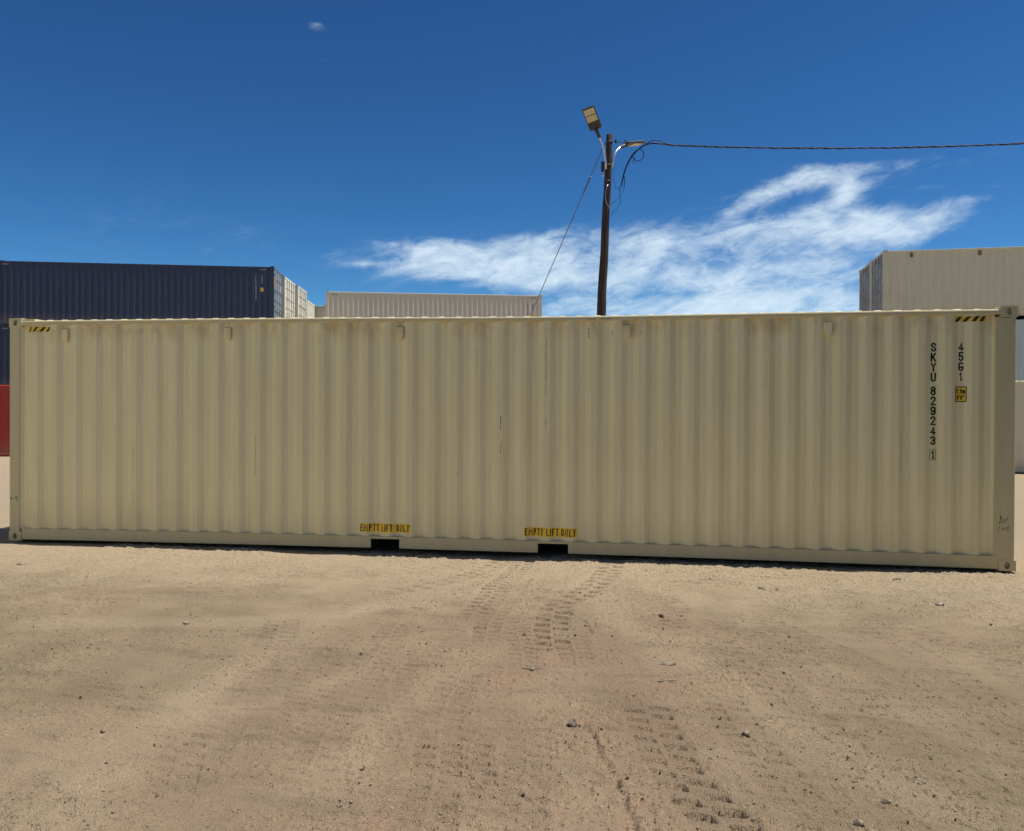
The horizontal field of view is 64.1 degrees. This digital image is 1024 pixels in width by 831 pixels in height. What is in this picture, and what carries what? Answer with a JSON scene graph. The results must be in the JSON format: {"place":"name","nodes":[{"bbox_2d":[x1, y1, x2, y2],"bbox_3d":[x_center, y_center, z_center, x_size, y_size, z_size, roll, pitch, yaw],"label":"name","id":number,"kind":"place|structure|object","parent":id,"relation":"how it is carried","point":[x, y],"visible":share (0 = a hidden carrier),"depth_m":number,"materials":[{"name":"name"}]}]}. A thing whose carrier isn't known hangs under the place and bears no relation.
{"place":"outdoors","nodes":[
{"label":"outdoors","id":0,"kind":"place"},
{"bbox_2d":[0,456,1023,830],"bbox_3d":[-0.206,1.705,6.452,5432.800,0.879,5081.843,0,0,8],"label":"ground","id":1,"kind":"structure","parent":0,"point":[318,786],"depth_m":5.11,"materials":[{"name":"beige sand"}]},
{"bbox_2d":[0,385,9,455],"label":"shipping container","id":2,"kind":"object","parent":1,"relation":"on","point":[4,420],"visible":0.05,"depth_m":29.65,"materials":[{"name":"red metal"}]},
{"bbox_2d":[9,306,1017,570],"bbox_3d":[-0.331,0.211,10.980,12.236,2.896,2.442,0,0,8],"label":"shipping container","id":3,"kind":"object","parent":1,"relation":"on","point":[879,438],"visible":1,"depth_m":9.69,"materials":[{"name":"beige metal"}]},
{"bbox_2d":[568,718,576,726],"bbox_3d":[0.335,1.702,4.528,0.048,0.050,0.033,0,0,8],"label":"rock","id":4,"kind":"object","parent":1,"relation":"on","point":[572,722],"visible":1,"depth_m":4.52,"materials":[{"name":"stone"}]},
{"bbox_2d":[582,105,644,315],"bbox_3d":[2.735,-3.341,22.965,2.266,10.124,0.721,0,0,-37],"label":"utility pole","id":5,"kind":"object","parent":1,"relation":"on","point":[590,114],"visible":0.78,"depth_m":22.74,"materials":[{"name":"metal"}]},
{"bbox_2d":[530,143,604,315],"bbox_3d":[0.339,-3.057,30.994,0.048,9.241,16.972,0,0,-15],"label":"guy wire","id":6,"kind":"object","parent":5,"relation":"attached to","point":[570,223],"visible":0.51,"depth_m":25.34,"materials":[{"name":"grey metal"}]},
{"bbox_2d":[612,140,1023,213],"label":"power cable","id":7,"kind":"object","parent":5,"relation":"attached to","point":[645,144],"visible":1,"depth_m":22.09,"materials":[{"name":"black rubber"}]},
{"bbox_2d":[663,661,676,665],"bbox_3d":[1.089,1.714,5.643,0.093,0.039,0.055,0,0,11],"label":"rock","id":8,"kind":"object","parent":1,"relation":"on","point":[672,663],"visible":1,"depth_m":5.63,"materials":[{"name":"stone"}]},
{"bbox_2d":[742,730,750,737],"bbox_3d":[1.268,1.722,4.413,0.046,0.040,0.076,0,0,1],"label":"rock","id":9,"kind":"object","parent":1,"relation":"on","point":[746,733],"visible":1,"depth_m":4.39,"materials":[{"name":"stone"}]},
{"bbox_2d":[853,819,864,826],"bbox_3d":[1.469,1.729,3.454,0.048,0.040,0.031,0,0,32],"label":"rock","id":10,"kind":"object","parent":1,"relation":"on","point":[858,822],"visible":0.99,"depth_m":3.45,"materials":[{"name":"stone"}]},
{"bbox_2d":[881,798,890,803],"bbox_3d":[1.671,1.724,3.651,0.044,0.024,0.027,0,0,17],"label":"rock","id":11,"kind":"object","parent":1,"relation":"on","point":[885,801],"visible":1,"depth_m":3.64,"materials":[{"name":"stone"}]},
{"bbox_2d":[921,777,927,782],"bbox_3d":[1.958,1.731,3.881,0.028,0.015,0.065,1,0,36],"label":"rock","id":12,"kind":"object","parent":1,"relation":"on","point":[924,779],"visible":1,"depth_m":3.87,"materials":[{"name":"stone"}]},
{"bbox_2d":[935,602,943,605],"bbox_3d":[3.858,1.701,7.376,0.086,0.036,0.070,0,0,-15],"label":"rock","id":13,"kind":"object","parent":1,"relation":"on","point":[939,603],"visible":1,"depth_m":7.35,"materials":[{"name":"stone"}]},
{"bbox_2d":[1015,381,1023,471],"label":"shipping container","id":14,"kind":"object","parent":1,"relation":"on","point":[1019,432],"visible":0.01,"depth_m":23.76,"materials":[{"name":"beige metal"}]},
{"bbox_2d":[0,0,1023,315],"label":"sky","id":15,"kind":"structure","parent":0,"point":[383,146],"materials":[{"name":"blue"}]},
{"bbox_3d":[-17.242,0.126,38.530,12.236,2.591,2.438,0,0,-6],"label":"shipping container","id":16,"kind":"object","parent":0,"visible":0},
{"bbox_2d":[0,325,9,384],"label":"shipping container","id":17,"kind":"object","parent":16,"relation":"on","point":[4,354],"visible":0.01,"depth_m":36.73,"materials":[{"name":"metal"}]},
{"bbox_2d":[0,260,282,324],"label":"shipping container","id":18,"kind":"object","parent":17,"relation":"on","point":[45,291],"visible":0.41,"depth_m":37.30,"materials":[{"name":"blue metal"}]},
{"bbox_2d":[274,270,279,317],"bbox_3d":[-11.137,-5.490,38.633,0.121,2.711,1.190,0,0,-6],"label":"door","id":19,"kind":"structure","parent":18,"relation":"in","point":[276,274],"depth_m":38.41,"materials":[{"name":"blue paint"}]},
{"bbox_2d":[278,274,282,317],"bbox_3d":[-11.250,-5.497,39.682,0.121,2.711,1.133,0,0,-6],"label":"door","id":20,"kind":"structure","parent":18,"relation":"in","point":[280,299],"depth_m":39.66,"materials":[{"name":"blue paint"}]},
{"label":"shipping container","id":21,"kind":"object","parent":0,"visible":0},
{"bbox_2d":[283,276,294,317],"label":"shipping container","id":22,"kind":"object","parent":21,"relation":"on","point":[288,298],"visible":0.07,"depth_m":41.57,"materials":[{"name":"beige metal"}]},
{"bbox_2d":[285,279,290,317],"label":"door","id":23,"kind":"structure","parent":22,"relation":"in","point":[287,285],"depth_m":41.14,"materials":[{"name":"beige paint"}]},
{"bbox_2d":[290,282,294,317],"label":"door","id":24,"kind":"structure","parent":22,"relation":"in","point":[292,289],"depth_m":42.51,"materials":[{"name":"beige paint"}]},
{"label":"shipping container","id":25,"kind":"object","parent":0,"visible":0},
{"bbox_2d":[295,285,306,317],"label":"shipping container","id":26,"kind":"object","parent":25,"relation":"on","point":[300,302],"visible":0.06,"depth_m":44.09,"materials":[{"name":"beige metal"}]},
{"bbox_2d":[299,288,302,317],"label":"door","id":27,"kind":"structure","parent":26,"relation":"in","point":[300,291],"depth_m":44.09,"materials":[{"name":"beige paint"}]},
{"bbox_2d":[302,292,306,317],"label":"door","id":28,"kind":"structure","parent":26,"relation":"in","point":[304,313],"depth_m":45.39,"materials":[{"name":"beige paint"}]},
{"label":"shipping container","id":29,"kind":"object","parent":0,"visible":0},
{"bbox_2d":[307,299,314,317],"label":"shipping container","id":30,"kind":"object","parent":29,"relation":"on","point":[310,309],"visible":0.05,"depth_m":50.44,"materials":[{"name":"beige metal"}]},
{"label":"shipping container","id":31,"kind":"object","parent":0,"visible":0},
{"bbox_2d":[315,305,325,317],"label":"shipping container","id":32,"kind":"object","parent":31,"relation":"on","point":[320,311],"visible":0.02,"depth_m":51.89,"materials":[{"name":"beige metal"}]},
{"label":"shipping container","id":33,"kind":"object","parent":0,"visible":0},
{"bbox_2d":[326,291,541,317],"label":"shipping container","id":34,"kind":"object","parent":33,"relation":"on","point":[357,304],"visible":0.34,"depth_m":46.26,"materials":[{"name":"beige metal"}]},
{"bbox_3d":[21.376,0.351,33.423,12.236,2.591,2.438,0,0,12],"label":"shipping container","id":35,"kind":"object","parent":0,"visible":0},
{"bbox_2d":[1016,319,1023,380],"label":"shipping container","id":36,"kind":"object","parent":35,"relation":"on","point":[1019,350],"visible":0.02,"depth_m":32.44,"materials":[{"name":"grey metal"}]},
{"bbox_2d":[870,246,1023,319],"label":"shipping container","id":37,"kind":"object","parent":36,"relation":"on","point":[968,278],"visible":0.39,"depth_m":33.00,"materials":[{"name":"beige metal"}]},
{"bbox_2d":[871,259,876,310],"bbox_3d":[15.595,-5.335,35.179,0.121,2.711,1.190,0,0,12],"label":"door","id":38,"kind":"structure","parent":37,"relation":"in","point":[874,264],"depth_m":35.16,"materials":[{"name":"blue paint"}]},
{"bbox_2d":[877,254,882,310],"bbox_3d":[15.370,-5.330,34.148,0.121,2.711,1.133,0,0,12],"label":"door","id":39,"kind":"structure","parent":37,"relation":"in","point":[880,259],"depth_m":34.19,"materials":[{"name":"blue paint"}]},
{"bbox_3d":[21.919,-2.403,35.839,12.236,2.896,2.438,0,0,12],"label":"shipping container","id":40,"kind":"object","parent":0,"visible":0},
{"bbox_2d":[859,262,870,310],"bbox_3d":[21.934,-5.299,35.823,12.236,2.896,2.438,0,0,12],"label":"shipping container","id":41,"kind":"object","parent":40,"relation":"on","point":[865,288],"visible":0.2,"depth_m":36.79,"materials":[{"name":"grey metal"}]},
{"bbox_2d":[859,269,864,310],"bbox_3d":[16.124,-5.346,37.610,0.121,2.711,1.190,0,0,12],"label":"door","id":42,"kind":"structure","parent":41,"relation":"in","point":[862,275],"depth_m":37.59,"materials":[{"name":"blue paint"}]},
{"bbox_2d":[864,265,869,310],"bbox_3d":[15.900,-5.341,36.579,0.121,2.711,1.133,0,0,12],"label":"door","id":43,"kind":"structure","parent":41,"relation":"in","point":[867,270],"depth_m":36.47,"materials":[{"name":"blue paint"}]}
]}

